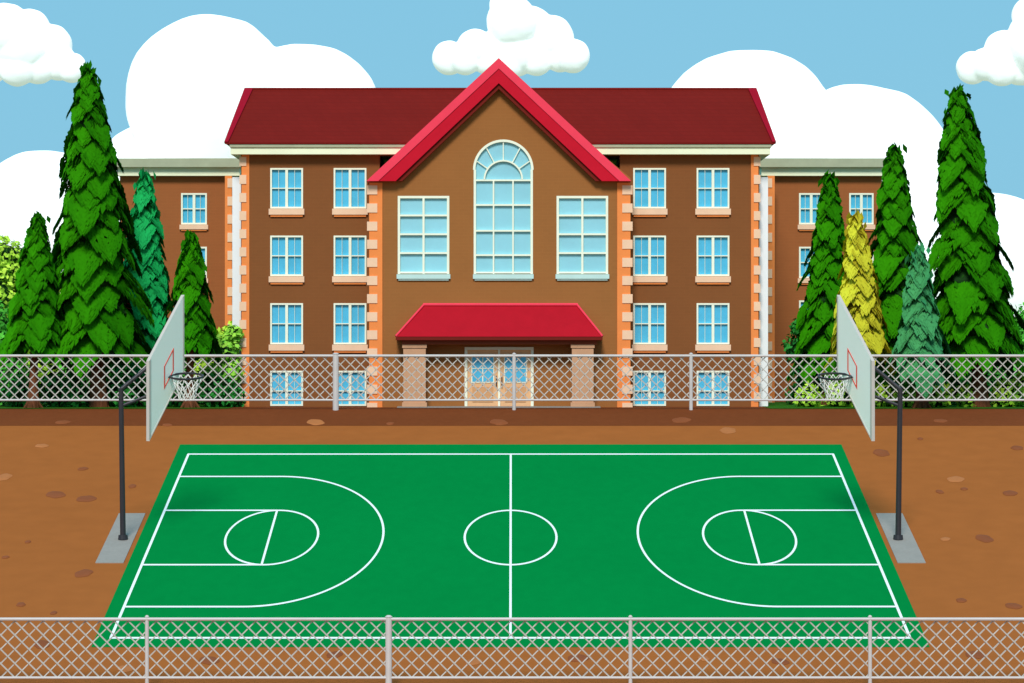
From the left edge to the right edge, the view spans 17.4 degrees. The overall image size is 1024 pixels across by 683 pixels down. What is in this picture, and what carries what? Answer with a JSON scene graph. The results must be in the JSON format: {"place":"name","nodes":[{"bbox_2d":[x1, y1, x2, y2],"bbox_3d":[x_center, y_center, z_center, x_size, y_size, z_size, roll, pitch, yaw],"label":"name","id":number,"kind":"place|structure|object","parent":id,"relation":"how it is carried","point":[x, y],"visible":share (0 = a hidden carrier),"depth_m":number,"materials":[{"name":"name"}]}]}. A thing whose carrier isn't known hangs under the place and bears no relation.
{"place":"outdoors","nodes":[
{"label":"outdoors","id":0,"kind":"place"},
{"bbox_2d":[0,3,84,86],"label":"cloud","id":1,"kind":"structure","parent":0,"point":[35,46],"depth_m":2988.35,"materials":[{"name":"white"}]},
{"bbox_2d":[0,151,119,252],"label":"cloud","id":2,"kind":"structure","parent":0,"point":[30,182],"depth_m":3820.74,"materials":[{"name":"white"}]},
{"bbox_2d":[111,14,375,180],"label":"cloud","id":3,"kind":"structure","parent":0,"point":[190,79],"depth_m":3928.13,"materials":[{"name":"white"}]},
{"bbox_2d":[432,0,589,76],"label":"cloud","id":4,"kind":"structure","parent":0,"point":[519,38],"depth_m":2989.38,"materials":[{"name":"white"}]},
{"bbox_2d":[0,426,1023,682],"bbox_3d":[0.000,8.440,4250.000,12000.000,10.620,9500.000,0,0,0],"label":"ground","id":5,"kind":"structure","parent":0,"point":[66,534],"depth_m":130.44,"materials":[{"name":"brown soil"}]},
{"bbox_2d":[95,295,203,562],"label":"basketball hoop","id":6,"kind":"object","parent":5,"relation":"on","point":[163,368],"visible":1,"depth_m":130.65,"materials":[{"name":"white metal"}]},
{"bbox_2d":[369,90,629,406],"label":"gable wall","id":7,"kind":"structure","parent":5,"relation":"on","point":[445,168],"depth_m":158.80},
{"bbox_2d":[367,58,630,182],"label":"gable roof","id":8,"kind":"structure","parent":7,"relation":"on","point":[459,110],"depth_m":158.29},
{"bbox_2d":[395,303,602,407],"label":"entrance canopy","id":9,"kind":"object","parent":7,"relation":"attached to","point":[503,323],"visible":0.94,"depth_m":157.80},
{"bbox_2d":[465,347,533,405],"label":"entrance doors","id":10,"kind":"structure","parent":7,"relation":"in","point":[498,374],"depth_m":158.84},
{"bbox_2d":[241,155,758,406],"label":"wing walls","id":11,"kind":"structure","parent":5,"relation":"on","point":[318,226],"depth_m":160.00,"materials":[{"name":"brown brick"}]},
{"bbox_2d":[225,155,774,406],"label":"quoins","id":12,"kind":"object","parent":11,"relation":"attached to","point":[624,265],"visible":0.75,"depth_m":159.90,"materials":[{"name":"brick"}]},
{"bbox_2d":[230,144,770,163],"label":"cornice","id":13,"kind":"structure","parent":11,"relation":"attached to","point":[612,153],"depth_m":159.45,"materials":[{"name":"beige stone"}]},
{"bbox_2d":[224,88,775,146],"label":"roof","id":14,"kind":"structure","parent":13,"relation":"on","point":[590,115],"depth_m":162.04,"materials":[{"name":"red tile"}]},
{"bbox_2d":[181,139,873,405],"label":"windows","id":15,"kind":"structure","parent":11,"relation":"on","point":[503,169],"depth_m":159.97,"materials":[{"name":"blue glass"}]},
{"bbox_2d":[179,209,874,352],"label":"window sills","id":16,"kind":"structure","parent":15,"relation":"attached to","point":[636,280],"depth_m":159.86,"materials":[{"name":"beige stone"}]},
{"bbox_2d":[120,176,881,401],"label":"annex walls","id":17,"kind":"structure","parent":5,"relation":"on","point":[790,238],"depth_m":172.00,"materials":[{"name":"brown brick"}]},
{"bbox_2d":[117,158,884,176],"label":"annex cornices","id":18,"kind":"object","parent":17,"relation":"attached to","point":[767,166],"visible":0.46,"depth_m":171.30,"materials":[{"name":"white paint"}]},
{"bbox_2d":[91,444,928,646],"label":"basketball court","id":19,"kind":"object","parent":5,"relation":"on","point":[510,530],"visible":0.99,"depth_m":129.75,"materials":[{"name":"green paint"}]},
{"bbox_2d":[0,417,1022,671],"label":"flat stones","id":20,"kind":"object","parent":5,"relation":"on","point":[570,657],"visible":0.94,"depth_m":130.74,"materials":[{"name":"brown stone"}]},
{"bbox_2d":[0,615,1023,682],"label":"chain link fence","id":21,"kind":"object","parent":5,"relation":"on","point":[387,620],"visible":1,"depth_m":110.81,"materials":[{"name":"metal"}]},
{"bbox_2d":[0,353,1023,409],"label":"chain link fence","id":22,"kind":"object","parent":5,"relation":"on","point":[337,384],"visible":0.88,"depth_m":154.21,"materials":[{"name":"metal"}]},
{"bbox_2d":[817,295,925,562],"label":"basketball hoop","id":23,"kind":"object","parent":5,"relation":"on","point":[857,368],"visible":1,"depth_m":130.66,"materials":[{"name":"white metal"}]},
{"bbox_2d":[0,407,1023,425],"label":"soil path","id":24,"kind":"structure","parent":0,"point":[601,416],"depth_m":152.79,"materials":[{"name":"brown soil"}]},
{"bbox_2d":[0,396,1023,408],"bbox_3d":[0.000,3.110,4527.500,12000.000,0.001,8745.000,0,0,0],"label":"lawn","id":25,"kind":"structure","parent":0,"point":[778,405],"depth_m":157.56,"materials":[{"name":"green plant"}]},
{"bbox_2d":[0,299,29,406],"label":"bush","id":26,"kind":"object","parent":25,"relation":"on","point":[4,322],"visible":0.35,"depth_m":160.21,"materials":[{"name":"green plant"}]},
{"bbox_2d":[0,235,65,397],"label":"bush","id":27,"kind":"object","parent":25,"relation":"on","point":[9,259],"visible":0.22,"depth_m":167.07,"materials":[{"name":"green plant"}]},
{"bbox_2d":[0,210,71,407],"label":"pine tree","id":28,"kind":"object","parent":25,"relation":"on","point":[33,325],"visible":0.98,"depth_m":156.27,"materials":[{"name":"green plant"}]},
{"bbox_2d":[42,60,154,406],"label":"pine tree","id":29,"kind":"object","parent":25,"relation":"on","point":[92,249],"visible":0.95,"depth_m":157.31,"materials":[{"name":"green plant"}]},
{"bbox_2d":[0,369,245,406],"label":"bush","id":30,"kind":"object","parent":25,"relation":"on","point":[131,394],"visible":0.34,"depth_m":158.73,"materials":[{"name":"green plant"}]},
{"bbox_2d":[195,324,244,392],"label":"bush","id":31,"kind":"object","parent":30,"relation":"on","point":[233,334],"visible":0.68,"depth_m":159.24,"materials":[{"name":"green plant"}]},
{"bbox_2d":[47,359,200,403],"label":"bush","id":32,"kind":"object","parent":25,"relation":"on","point":[85,379],"visible":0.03,"depth_m":165.23,"materials":[{"name":"green plant"}]},
{"bbox_2d":[105,168,173,405],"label":"pine tree","id":33,"kind":"object","parent":25,"relation":"on","point":[148,235],"visible":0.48,"depth_m":162.11,"materials":[{"name":"green plant"}]},
{"bbox_2d":[161,229,222,407],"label":"pine tree","id":34,"kind":"object","parent":25,"relation":"on","point":[192,287],"visible":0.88,"depth_m":156.99,"materials":[{"name":"green plant"}]},
{"bbox_2d":[194,321,231,381],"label":"bush","id":35,"kind":"object","parent":25,"relation":"on","point":[203,363],"visible":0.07,"depth_m":164.53,"materials":[{"name":"green plant"}]},
{"bbox_2d":[232,177,767,406],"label":"white link walls","id":36,"kind":"structure","parent":25,"relation":"on","point":[763,259],"depth_m":160.60,"materials":[{"name":"white paint"}]},
{"bbox_2d":[781,318,822,404],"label":"bush","id":37,"kind":"object","parent":25,"relation":"on","point":[790,348],"visible":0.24,"depth_m":165.53,"materials":[{"name":"green plant"}]},
{"bbox_2d":[786,170,845,404],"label":"pine tree","id":38,"kind":"object","parent":25,"relation":"on","point":[815,320],"visible":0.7,"depth_m":162.63,"materials":[{"name":"green plant"}]},
{"bbox_2d":[822,209,895,376],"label":"pine tree","id":39,"kind":"object","parent":25,"relation":"on","point":[858,292],"visible":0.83,"depth_m":157.59,"materials":[{"name":"yellow plant"}]},
{"bbox_2d":[813,368,992,404],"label":"bush","id":40,"kind":"object","parent":25,"relation":"on","point":[950,388],"visible":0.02,"depth_m":164.00,"materials":[{"name":"green plant"}]},
{"bbox_2d":[868,142,948,394],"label":"pine tree","id":41,"kind":"object","parent":25,"relation":"on","point":[894,244],"visible":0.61,"depth_m":160.14,"materials":[{"name":"green plant"}]},
{"bbox_2d":[793,371,1023,406],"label":"bush","id":42,"kind":"object","parent":25,"relation":"on","point":[1002,389],"visible":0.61,"depth_m":158.88,"materials":[{"name":"green plant"}]},
{"bbox_2d":[884,242,955,407],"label":"pine tree","id":43,"kind":"object","parent":25,"relation":"on","point":[920,330],"visible":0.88,"depth_m":155.97,"materials":[{"name":"green plant"}]},
{"bbox_2d":[926,84,1023,406],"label":"pine tree","id":44,"kind":"object","parent":25,"relation":"on","point":[972,283],"visible":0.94,"depth_m":157.65,"materials":[{"name":"green plant"}]},
{"bbox_2d":[957,302,1023,404],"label":"bush","id":45,"kind":"object","parent":25,"relation":"on","point":[997,374],"visible":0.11,"depth_m":164.63,"materials":[{"name":"green plant"}]},
{"bbox_2d":[0,0,1023,199],"label":"sky","id":46,"kind":"structure","parent":0,"point":[913,48],"materials":[{"name":"blue"}]},
{"bbox_2d":[672,50,942,235],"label":"cloud","id":47,"kind":"structure","parent":0,"point":[808,115],"depth_m":3931.18,"materials":[{"name":"white"}]},
{"bbox_2d":[918,193,1023,316],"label":"cloud","id":48,"kind":"structure","parent":0,"point":[1009,213],"depth_m":3825.39,"materials":[{"name":"white"}]},
{"bbox_2d":[956,0,1023,85],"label":"cloud","id":49,"kind":"structure","parent":0,"point":[997,59],"depth_m":2989.01,"materials":[{"name":"white"}]}
]}

